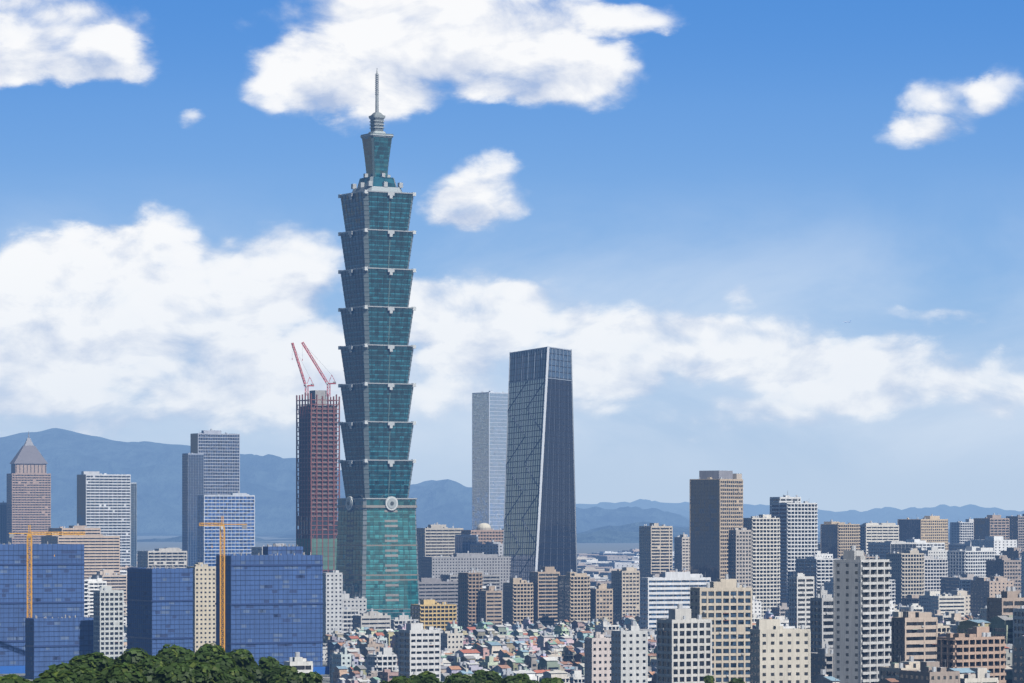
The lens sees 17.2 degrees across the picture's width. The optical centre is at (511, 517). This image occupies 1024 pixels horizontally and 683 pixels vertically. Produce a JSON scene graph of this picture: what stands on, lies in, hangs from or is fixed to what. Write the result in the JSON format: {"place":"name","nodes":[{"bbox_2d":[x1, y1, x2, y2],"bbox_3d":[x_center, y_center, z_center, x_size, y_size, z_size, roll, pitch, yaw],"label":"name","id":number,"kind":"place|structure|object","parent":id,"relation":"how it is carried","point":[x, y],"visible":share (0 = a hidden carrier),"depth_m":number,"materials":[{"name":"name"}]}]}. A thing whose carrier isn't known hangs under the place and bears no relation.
{"place":"outdoors","nodes":[
{"label":"outdoors","id":0,"kind":"place"},
{"bbox_2d":[0,530,819,682],"bbox_3d":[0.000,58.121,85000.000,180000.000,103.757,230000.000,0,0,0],"label":"ground","id":1,"kind":"structure","parent":0,"point":[586,548],"depth_m":13576.31,"materials":[{"name":"grey"}]},
{"bbox_2d":[9,516,246,649],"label":"tower cranes","id":2,"kind":"object","parent":1,"relation":"on","point":[221,525],"visible":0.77,"depth_m":2331.24,"materials":[{"name":"metal"}]},
{"bbox_2d":[0,541,328,679],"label":"office buildings","id":3,"kind":"structure","parent":1,"relation":"on","point":[273,601],"depth_m":2391.59,"materials":[{"name":"glass"}]},
{"bbox_2d":[291,342,339,571],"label":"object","id":4,"kind":"structure","parent":1,"relation":"on","point":[316,518],"depth_m":3259.80,"materials":[{"name":"metal"}]},
{"bbox_2d":[336,70,418,618],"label":"skyscraper","id":5,"kind":"structure","parent":1,"relation":"on","point":[377,560],"depth_m":2980.91,"materials":[{"name":"glass"}]},
{"bbox_2d":[0,391,1023,682],"bbox_3d":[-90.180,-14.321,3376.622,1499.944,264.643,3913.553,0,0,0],"label":"buildings","id":6,"kind":"structure","parent":1,"relation":"on","point":[728,557],"depth_m":3005.36,"materials":[{"name":"concrete"}]},
{"bbox_2d":[503,346,576,582],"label":"skyscraper","id":7,"kind":"structure","parent":1,"relation":"on","point":[539,531],"depth_m":3315.71,"materials":[{"name":"blue glass"}]},
{"bbox_2d":[137,522,949,542],"bbox_3d":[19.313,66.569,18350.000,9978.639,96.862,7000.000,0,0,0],"label":"foothills","id":8,"kind":"structure","parent":1,"relation":"on","point":[627,533],"depth_m":15776.41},
{"bbox_2d":[144,542,949,574],"bbox_3d":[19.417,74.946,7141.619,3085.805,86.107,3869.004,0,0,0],"label":"city","id":9,"kind":"object","parent":1,"relation":"on","point":[603,562],"visible":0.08,"depth_m":6895.25,"materials":[{"name":"concrete"}]},
{"bbox_2d":[84,545,1023,624],"bbox_3d":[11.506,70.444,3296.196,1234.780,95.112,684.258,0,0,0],"label":"city buildings","id":10,"kind":"structure","parent":1,"relation":"on","point":[964,595],"depth_m":3154.62,"materials":[{"name":"concrete"}]},
{"bbox_2d":[124,596,986,682],"bbox_3d":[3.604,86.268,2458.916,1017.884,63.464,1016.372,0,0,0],"label":"city","id":11,"kind":"object","parent":1,"relation":"on","point":[538,651],"visible":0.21,"depth_m":2280.31,"materials":[{"name":"concrete"}]},
{"bbox_2d":[120,536,1016,587],"bbox_3d":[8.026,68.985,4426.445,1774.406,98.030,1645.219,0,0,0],"label":"city","id":12,"kind":"object","parent":1,"relation":"on","point":[998,544],"visible":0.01,"depth_m":3757.33,"materials":[{"name":"concrete"}]},
{"bbox_2d":[811,605,1023,682],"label":"buildings","id":13,"kind":"structure","parent":1,"relation":"on","point":[1010,628],"depth_m":1487.64,"materials":[{"name":"concrete"}]},
{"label":"tree trunks","id":14,"kind":"object","parent":1,"relation":"on","visible":0},
{"bbox_2d":[0,643,744,682],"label":"trees","id":15,"kind":"object","parent":14,"relation":"on","point":[205,663],"visible":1,"depth_m":559.07,"materials":[{"name":"green plant"}]},
{"bbox_2d":[0,428,949,533],"bbox_3d":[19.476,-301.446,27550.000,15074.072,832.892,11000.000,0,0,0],"label":"mountain","id":16,"kind":"structure","parent":0,"point":[154,471],"depth_m":23999.65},
{"bbox_2d":[576,499,1023,526],"bbox_3d":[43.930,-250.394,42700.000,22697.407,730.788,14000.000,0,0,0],"label":"mountain","id":17,"kind":"structure","parent":0,"point":[894,515],"depth_m":38879.73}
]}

